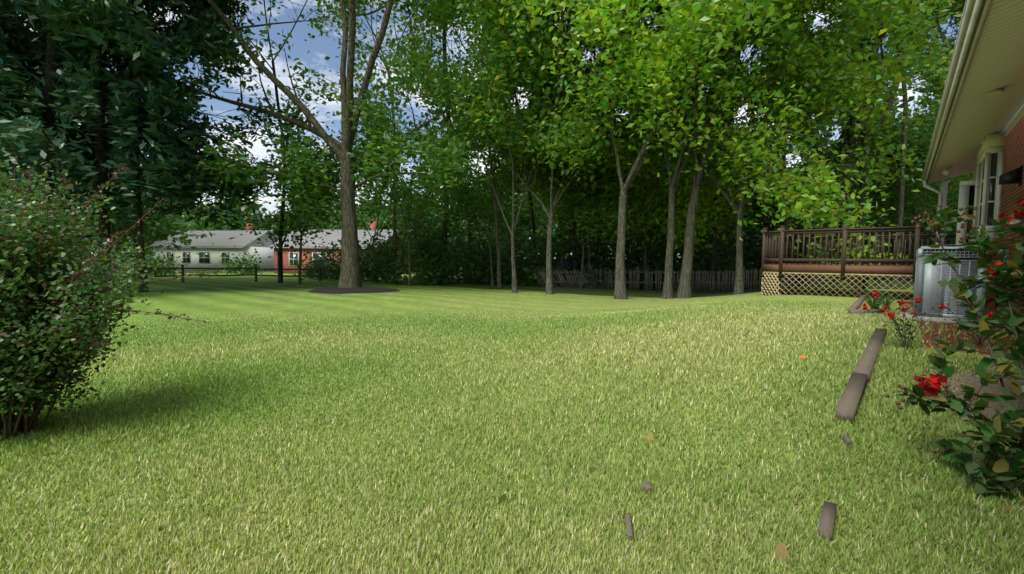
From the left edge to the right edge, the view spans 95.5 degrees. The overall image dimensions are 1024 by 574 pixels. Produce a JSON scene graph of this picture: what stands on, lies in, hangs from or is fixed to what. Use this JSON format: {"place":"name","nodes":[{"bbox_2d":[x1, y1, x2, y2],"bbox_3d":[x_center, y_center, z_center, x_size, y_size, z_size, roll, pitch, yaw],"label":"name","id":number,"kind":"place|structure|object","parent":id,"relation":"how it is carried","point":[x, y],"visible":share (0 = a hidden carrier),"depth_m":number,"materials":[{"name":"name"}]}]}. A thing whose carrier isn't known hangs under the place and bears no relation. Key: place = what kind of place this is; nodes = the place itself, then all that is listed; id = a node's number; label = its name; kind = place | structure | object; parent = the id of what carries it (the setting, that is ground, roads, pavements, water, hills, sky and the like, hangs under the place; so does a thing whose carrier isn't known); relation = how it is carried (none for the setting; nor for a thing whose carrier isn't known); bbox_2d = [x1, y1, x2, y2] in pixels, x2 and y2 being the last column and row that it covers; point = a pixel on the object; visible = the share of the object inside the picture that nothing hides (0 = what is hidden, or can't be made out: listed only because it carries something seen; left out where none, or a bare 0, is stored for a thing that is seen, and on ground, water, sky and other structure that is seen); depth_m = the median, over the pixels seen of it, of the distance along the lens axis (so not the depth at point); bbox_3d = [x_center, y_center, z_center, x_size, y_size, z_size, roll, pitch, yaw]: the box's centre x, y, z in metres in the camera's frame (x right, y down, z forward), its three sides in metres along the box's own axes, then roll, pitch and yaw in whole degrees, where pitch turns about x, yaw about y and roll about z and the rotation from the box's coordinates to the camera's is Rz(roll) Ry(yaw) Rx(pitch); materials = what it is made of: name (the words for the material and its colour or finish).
{"place":"outdoors","nodes":[
{"label":"outdoors","id":0,"kind":"place"},
{"bbox_2d":[20,0,959,258],"label":"sky","id":1,"kind":"structure","parent":0,"point":[319,47],"materials":[{"name":"blue"}]},
{"bbox_2d":[0,258,1023,573],"bbox_3d":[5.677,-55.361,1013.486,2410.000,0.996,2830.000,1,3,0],"label":"terrain","id":2,"kind":"structure","parent":0,"point":[266,292],"depth_m":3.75,"materials":[{"name":"green plant"}]},
{"bbox_2d":[3,9,110,196],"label":"pine tree","id":3,"kind":"object","parent":2,"relation":"on","point":[32,28],"visible":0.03,"depth_m":19.60,"materials":[{"name":"green plant"}]},
{"bbox_2d":[13,11,142,245],"bbox_3d":[-24.168,-11.813,21.861,11.858,23.747,12.280,-1,4,-33],"label":"pine tree","id":4,"kind":"object","parent":2,"relation":"on","point":[90,236],"visible":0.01,"depth_m":26.33,"materials":[{"name":"green plant"}]},
{"bbox_2d":[0,148,219,440],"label":"barberry shrub","id":5,"kind":"object","parent":2,"relation":"on","point":[48,336],"visible":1,"depth_m":3.39,"materials":[{"name":"green plant"}]},
{"bbox_2d":[0,0,276,252],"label":"pine tree","id":6,"kind":"object","parent":2,"relation":"on","point":[119,93],"visible":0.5,"depth_m":14.53,"materials":[{"name":"green plant"}]},
{"bbox_2d":[0,0,284,287],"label":"pine tree","id":7,"kind":"object","parent":2,"relation":"on","point":[24,140],"visible":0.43,"depth_m":15.31,"materials":[{"name":"green plant"}]},
{"bbox_2d":[74,107,215,258],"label":"tree","id":8,"kind":"object","parent":2,"relation":"on","point":[160,230],"visible":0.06,"depth_m":42.95,"materials":[{"name":"green plant"}]},
{"bbox_2d":[86,149,218,264],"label":"tree","id":9,"kind":"object","parent":2,"relation":"on","point":[118,247],"visible":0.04,"depth_m":72.49,"materials":[{"name":"green plant"}]},
{"bbox_2d":[0,0,310,291],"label":"pine tree","id":10,"kind":"object","parent":2,"relation":"on","point":[149,62],"visible":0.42,"depth_m":16.02,"materials":[{"name":"green plant"}]},
{"bbox_2d":[123,200,194,257],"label":"tree","id":11,"kind":"object","parent":2,"relation":"on","point":[161,217],"visible":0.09,"depth_m":70.54,"materials":[{"name":"green plant"}]},
{"bbox_2d":[164,190,232,231],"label":"tree","id":12,"kind":"object","parent":2,"relation":"on","point":[198,227],"visible":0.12,"depth_m":69.01,"materials":[{"name":"green plant"}]},
{"bbox_2d":[82,264,320,281],"bbox_3d":[-18.113,-0.580,23.585,15.733,1.200,1.092,-1,4,-27],"label":"split rail fence","id":13,"kind":"object","parent":2,"relation":"on","point":[182,268],"visible":0.44,"depth_m":25.12,"materials":[{"name":"brown wood"}]},
{"bbox_2d":[148,223,278,270],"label":"white neighbour house","id":14,"kind":"structure","parent":2,"relation":"on","point":[211,253],"depth_m":58.44,"materials":[{"name":"white paint"}]},
{"bbox_2d":[194,193,264,212],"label":"tree","id":15,"kind":"object","parent":2,"relation":"on","point":[203,205],"depth_m":90.77,"materials":[{"name":"green plant"}]},
{"bbox_2d":[196,211,275,233],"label":"tree","id":16,"kind":"object","parent":2,"relation":"on","point":[217,225],"visible":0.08,"depth_m":68.99,"materials":[{"name":"green plant"}]},
{"bbox_2d":[194,181,295,235],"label":"tree","id":17,"kind":"object","parent":2,"relation":"on","point":[248,215],"visible":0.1,"depth_m":71.36,"materials":[{"name":"green plant"}]},
{"bbox_2d":[229,0,321,282],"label":"tree","id":18,"kind":"object","parent":2,"relation":"on","point":[282,203],"visible":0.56,"depth_m":24.07,"materials":[{"name":"green plant"}]},
{"bbox_2d":[221,145,337,282],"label":"understory tree","id":19,"kind":"object","parent":2,"relation":"on","point":[290,224],"visible":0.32,"depth_m":23.73,"materials":[{"name":"green plant"}]},
{"bbox_2d":[265,201,335,236],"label":"tree","id":20,"kind":"object","parent":2,"relation":"on","point":[327,226],"visible":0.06,"depth_m":72.05,"materials":[{"name":"green plant"}]},
{"bbox_2d":[237,62,365,283],"bbox_3d":[-9.430,-4.783,22.683,6.173,9.817,7.699,1,3,0],"label":"understory tree","id":21,"kind":"object","parent":2,"relation":"on","point":[330,156],"visible":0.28,"depth_m":22.33,"materials":[{"name":"green plant"}]},
{"bbox_2d":[124,0,503,287],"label":"oak tree","id":22,"kind":"object","parent":2,"relation":"on","point":[442,165],"visible":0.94,"depth_m":17.39,"materials":[{"name":"green plant"}]},
{"bbox_2d":[286,183,382,229],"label":"tree","id":23,"kind":"object","parent":2,"relation":"on","point":[356,195],"visible":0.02,"depth_m":80.76,"materials":[{"name":"green plant"}]},
{"bbox_2d":[269,221,408,273],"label":"house","id":24,"kind":"structure","parent":2,"relation":"on","point":[290,261],"depth_m":49.15,"materials":[{"name":"red"}]},
{"bbox_2d":[320,200,382,229],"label":"tree","id":25,"kind":"object","parent":2,"relation":"on","point":[364,218],"visible":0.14,"depth_m":72.43,"materials":[{"name":"green plant"}]},
{"bbox_2d":[308,286,399,293],"bbox_3d":[-6.274,0.078,18.468,3.546,0.160,3.217,1,3,0],"label":"mulch bed","id":26,"kind":"object","parent":2,"relation":"on","point":[338,290],"visible":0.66,"depth_m":17.61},
{"bbox_2d":[313,0,422,282],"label":"tree","id":27,"kind":"object","parent":2,"relation":"on","point":[371,28],"visible":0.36,"depth_m":25.70,"materials":[{"name":"grey plant"}]},
{"bbox_2d":[313,101,442,281],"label":"understory tree","id":28,"kind":"object","parent":2,"relation":"on","point":[359,189],"visible":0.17,"depth_m":26.88,"materials":[{"name":"green plant"}]},
{"bbox_2d":[357,203,431,259],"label":"tree","id":29,"kind":"object","parent":2,"relation":"on","point":[385,221],"visible":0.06,"depth_m":68.71,"materials":[{"name":"green plant"}]},
{"bbox_2d":[357,177,480,269],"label":"tree","id":30,"kind":"object","parent":2,"relation":"on","point":[429,227],"visible":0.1,"depth_m":70.95,"materials":[{"name":"green plant"}]},
{"bbox_2d":[367,0,471,282],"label":"slender tree","id":31,"kind":"object","parent":2,"relation":"on","point":[430,36],"visible":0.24,"depth_m":28.98,"materials":[{"name":"green plant"}]},
{"bbox_2d":[352,113,490,285],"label":"understory tree","id":32,"kind":"object","parent":2,"relation":"on","point":[412,200],"visible":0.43,"depth_m":22.26,"materials":[{"name":"green plant"}]},
{"bbox_2d":[436,6,450,283],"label":"slender tree","id":33,"kind":"object","parent":2,"relation":"on","point":[445,229],"visible":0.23,"depth_m":24.28,"materials":[{"name":"brown plant"}]},
{"bbox_2d":[409,0,501,287],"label":"tree","id":34,"kind":"object","parent":2,"relation":"on","point":[499,282],"visible":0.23,"depth_m":22.87,"materials":[{"name":"grey plant"}]},
{"bbox_2d":[443,211,474,261],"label":"tree","id":35,"kind":"object","parent":2,"relation":"on","point":[462,237],"visible":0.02,"depth_m":75.95,"materials":[{"name":"green plant"}]},
{"bbox_2d":[424,108,536,282],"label":"understory tree","id":36,"kind":"object","parent":2,"relation":"on","point":[502,221],"visible":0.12,"depth_m":28.84,"materials":[{"name":"green plant"}]},
{"bbox_2d":[404,10,563,248],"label":"tree","id":37,"kind":"object","parent":2,"relation":"on","point":[525,214],"visible":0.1,"depth_m":43.84,"materials":[{"name":"green plant"}]},
{"bbox_2d":[432,90,543,285],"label":"understory tree","id":38,"kind":"object","parent":2,"relation":"on","point":[470,206],"visible":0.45,"depth_m":23.86,"materials":[{"name":"green plant"}]},
{"bbox_2d":[308,0,680,292],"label":"light tree","id":39,"kind":"object","parent":2,"relation":"on","point":[503,55],"visible":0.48,"depth_m":18.16,"materials":[{"name":"green plant"}]},
{"bbox_2d":[460,194,531,267],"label":"tree","id":40,"kind":"object","parent":2,"relation":"on","point":[494,236],"visible":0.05,"depth_m":87.36,"materials":[{"name":"green plant"}]},
{"bbox_2d":[292,0,720,293],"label":"light tree","id":41,"kind":"object","parent":2,"relation":"on","point":[557,144],"visible":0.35,"depth_m":18.39,"materials":[{"name":"green plant"}]},
{"bbox_2d":[479,0,536,281],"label":"slender stem","id":42,"kind":"object","parent":2,"relation":"on","point":[532,214],"visible":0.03,"depth_m":27.64,"materials":[{"name":"brown plant"}]},
{"bbox_2d":[460,103,564,247],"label":"tree","id":43,"kind":"object","parent":2,"relation":"on","point":[516,234],"visible":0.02,"depth_m":52.34,"materials":[{"name":"green plant"}]},
{"bbox_2d":[71,193,957,289],"bbox_3d":[-6.762,-3.274,30.332,87.062,6.107,15.658,1,3,9],"label":"shrub belt","id":44,"kind":"object","parent":2,"relation":"on","point":[432,273],"visible":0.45,"depth_m":25.33,"materials":[{"name":"green plant"}]},
{"bbox_2d":[524,204,592,256],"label":"tree","id":45,"kind":"object","parent":2,"relation":"on","point":[546,230],"visible":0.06,"depth_m":91.30,"materials":[{"name":"green plant"}]},
{"bbox_2d":[555,27,577,285],"bbox_3d":[3.249,-12.323,24.277,8.442,25.110,10.934,-2,4,-43],"label":"slender stem","id":46,"kind":"object","parent":2,"relation":"on","point":[574,249],"visible":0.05,"depth_m":24.99,"materials":[{"name":"brown plant"}]},
{"bbox_2d":[530,258,613,285],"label":"bush","id":47,"kind":"object","parent":2,"relation":"on","point":[565,264],"visible":0.06,"depth_m":25.59,"materials":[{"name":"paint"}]},
{"bbox_2d":[523,113,650,251],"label":"tree","id":48,"kind":"object","parent":2,"relation":"on","point":[555,218],"visible":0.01,"depth_m":47.36,"materials":[{"name":"green plant"}]},
{"bbox_2d":[555,206,642,270],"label":"tree","id":49,"kind":"object","parent":2,"relation":"on","point":[556,225],"visible":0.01,"depth_m":70.79,"materials":[{"name":"green plant"}]},
{"bbox_2d":[519,115,682,288],"bbox_3d":[3.315,-4.131,22.190,8.491,9.001,8.802,3,4,30],"label":"understory tree","id":50,"kind":"object","parent":2,"relation":"on","point":[588,194],"visible":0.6,"depth_m":21.65,"materials":[{"name":"green plant"}]},
{"bbox_2d":[448,0,776,287],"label":"light tree","id":51,"kind":"object","parent":2,"relation":"on","point":[544,179],"visible":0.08,"depth_m":19.89,"materials":[{"name":"green plant"}]},
{"bbox_2d":[642,18,651,288],"bbox_3d":[7.244,-12.129,24.502,14.939,24.889,10.259,2,4,26],"label":"slender stem","id":52,"kind":"object","parent":2,"relation":"on","point":[644,256],"visible":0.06,"depth_m":23.86,"materials":[{"name":"brown plant"}]},
{"bbox_2d":[565,135,737,286],"bbox_3d":[7.344,-4.646,26.290,11.400,9.694,7.131,-1,4,-30],"label":"understory tree","id":53,"kind":"object","parent":2,"relation":"on","point":[653,203],"visible":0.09,"depth_m":25.62,"materials":[{"name":"green plant"}]},
{"bbox_2d":[597,25,765,256],"bbox_3d":[12.763,-11.406,39.699,18.642,22.023,17.853,-1,4,-34],"label":"tree","id":54,"kind":"object","parent":2,"relation":"on","point":[672,147],"visible":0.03,"depth_m":38.40,"materials":[{"name":"green plant"}]},
{"bbox_2d":[464,0,919,298],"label":"light tree","id":55,"kind":"object","parent":2,"relation":"on","point":[620,289],"visible":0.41,"depth_m":15.07,"materials":[{"name":"green plant"}]},
{"bbox_2d":[635,110,754,254],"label":"tree","id":56,"kind":"object","parent":2,"relation":"on","point":[711,218],"visible":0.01,"depth_m":44.38,"materials":[{"name":"green plant"}]},
{"bbox_2d":[532,263,911,291],"bbox_3d":[18.310,-0.593,24.965,34.160,1.697,4.836,0,3,-9],"label":"picket fence","id":57,"kind":"object","parent":2,"relation":"on","point":[698,282],"visible":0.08,"depth_m":22.92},
{"bbox_2d":[710,50,740,289],"bbox_3d":[10.523,-12.267,24.239,12.436,25.204,8.969,4,4,44],"label":"slender stem","id":58,"kind":"object","parent":2,"relation":"on","point":[712,254],"visible":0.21,"depth_m":23.03,"materials":[{"name":"brown plant"}]},
{"bbox_2d":[678,112,773,253],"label":"tree","id":59,"kind":"object","parent":2,"relation":"on","point":[734,215],"visible":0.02,"depth_m":47.24,"materials":[{"name":"green plant"}]},
{"bbox_2d":[452,347,1014,562],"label":"lawn litter","id":60,"kind":"object","parent":2,"relation":"on","point":[780,547],"visible":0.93,"depth_m":2.20,"materials":[{"name":"brown plant"}]},
{"bbox_2d":[526,0,950,298],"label":"light tree","id":61,"kind":"object","parent":2,"relation":"on","point":[671,222],"visible":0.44,"depth_m":15.26,"materials":[{"name":"green plant"}]},
{"bbox_2d":[649,131,837,278],"bbox_3d":[11.577,-4.269,25.646,9.600,9.061,8.313,1,3,0],"label":"understory tree","id":62,"kind":"object","parent":2,"relation":"on","point":[768,224],"visible":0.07,"depth_m":24.52,"materials":[{"name":"green plant"}]},
{"bbox_2d":[697,225,789,279],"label":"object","id":63,"kind":"structure","parent":2,"relation":"on","point":[734,242],"depth_m":47.97,"materials":[{"name":"green plant"}]},
{"bbox_2d":[547,0,962,294],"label":"light tree","id":64,"kind":"object","parent":2,"relation":"on","point":[739,279],"visible":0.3,"depth_m":16.39,"materials":[{"name":"green plant"}]},
{"bbox_2d":[768,39,787,286],"bbox_3d":[10.907,-13.368,21.393,13.708,27.131,9.571,1,3,0],"label":"slender stem","id":65,"kind":"object","parent":2,"relation":"on","point":[785,222],"visible":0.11,"depth_m":20.72,"materials":[{"name":"brown plant"}]},
{"bbox_2d":[609,0,962,297],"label":"light tree","id":66,"kind":"object","parent":2,"relation":"on","point":[684,286],"visible":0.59,"depth_m":14.99,"materials":[{"name":"green plant"}]},
{"bbox_2d":[758,171,817,230],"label":"tree","id":67,"kind":"object","parent":2,"relation":"on","point":[790,220],"depth_m":89.63,"materials":[{"name":"green plant"}]},
{"bbox_2d":[724,91,893,230],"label":"understory tree","id":68,"kind":"object","parent":2,"relation":"on","point":[757,208],"visible":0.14,"depth_m":23.09,"materials":[{"name":"green plant"}]},
{"bbox_2d":[725,1,933,235],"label":"tree","id":69,"kind":"object","parent":2,"relation":"on","point":[840,132],"depth_m":37.75,"materials":[{"name":"green plant"}]},
{"bbox_2d":[733,83,941,232],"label":"tree","id":70,"kind":"object","parent":2,"relation":"on","point":[826,127],"visible":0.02,"depth_m":50.43,"materials":[{"name":"green plant"}]},
{"bbox_2d":[727,7,968,229],"bbox_3d":[26.264,-13.228,35.699,16.321,25.923,20.290,1,3,0],"label":"tree","id":71,"kind":"object","parent":2,"relation":"on","point":[898,106],"visible":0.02,"depth_m":33.14,"materials":[{"name":"green plant"}]},
{"bbox_2d":[818,292,886,541],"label":"landscape timbers","id":72,"kind":"object","parent":2,"relation":"on","point":[848,405],"visible":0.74,"depth_m":3.34,"materials":[{"name":"wood"}]},
{"bbox_2d":[761,221,955,300],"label":"deck with lattice","id":73,"kind":"structure","parent":2,"relation":"on","point":[776,268],"depth_m":12.37,"materials":[{"name":"brown wood"}]},
{"bbox_2d":[752,0,970,284],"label":"tree","id":74,"kind":"object","parent":2,"relation":"on","point":[921,137],"visible":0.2,"depth_m":20.43,"materials":[{"name":"green plant"}]},
{"bbox_2d":[846,2,876,285],"bbox_3d":[16.785,-12.925,19.521,15.048,26.210,10.325,4,4,44],"label":"slender stem","id":75,"kind":"object","parent":2,"relation":"on","point":[862,195],"visible":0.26,"depth_m":18.09,"materials":[{"name":"brown plant"}]},
{"bbox_2d":[804,90,943,227],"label":"understory tree","id":76,"kind":"object","parent":2,"relation":"on","point":[854,191],"visible":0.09,"depth_m":26.09,"materials":[{"name":"green plant"}]},
{"bbox_2d":[824,46,967,235],"bbox_3d":[36.073,-10.238,39.028,17.715,21.789,20.812,0,3,-17],"label":"tree","id":77,"kind":"object","parent":2,"relation":"on","point":[933,113],"visible":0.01,"depth_m":38.17,"materials":[{"name":"green plant"}]},
{"bbox_2d":[891,3,907,284],"bbox_3d":[13.803,-11.911,16.244,9.841,24.405,11.214,1,3,0],"label":"slender stem","id":78,"kind":"object","parent":2,"relation":"on","point":[901,184],"visible":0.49,"depth_m":18.73,"materials":[{"name":"brown plant"}]},
{"bbox_2d":[851,169,972,244],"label":"understory tree","id":79,"kind":"object","parent":2,"relation":"on","point":[951,195],"visible":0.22,"depth_m":23.87,"materials":[{"name":"green plant"}]},
{"bbox_2d":[868,37,968,233],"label":"tree","id":80,"kind":"object","parent":2,"relation":"on","point":[932,102],"depth_m":39.63,"materials":[{"name":"green plant"}]},
{"bbox_2d":[886,0,959,116],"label":"oak tree","id":81,"kind":"object","parent":2,"relation":"on","point":[956,21],"visible":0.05,"depth_m":27.88,"materials":[{"name":"green plant"}]},
{"bbox_2d":[900,53,945,125],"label":"tree","id":82,"kind":"object","parent":2,"relation":"on","point":[922,110],"visible":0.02,"depth_m":43.81,"materials":[{"name":"green plant"}]},
{"bbox_2d":[857,289,1000,349],"bbox_3d":[5.244,0.241,6.218,1.240,0.560,5.515,3,4,33],"label":"flower bush","id":83,"kind":"object","parent":2,"relation":"on","point":[876,302],"visible":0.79,"depth_m":4.40,"materials":[{"name":"green plant"}]},
{"bbox_2d":[900,244,990,324],"bbox_3d":[6.557,-0.052,6.998,1.050,1.177,1.050,3,4,40],"label":"air conditioner unit","id":84,"kind":"object","parent":2,"relation":"on","point":[929,291],"visible":0.69,"depth_m":6.77,"materials":[{"name":"paint"}]},
{"bbox_2d":[885,198,1023,503],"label":"rose bush","id":85,"kind":"object","parent":2,"relation":"on","point":[999,427],"visible":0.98,"depth_m":2.60,"materials":[{"name":"green plant"}]},
{"bbox_2d":[922,0,1023,324],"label":"house","id":86,"kind":"structure","parent":2,"relation":"on","point":[978,132],"depth_m":7.27,"materials":[{"name":"white paint"}]}
]}

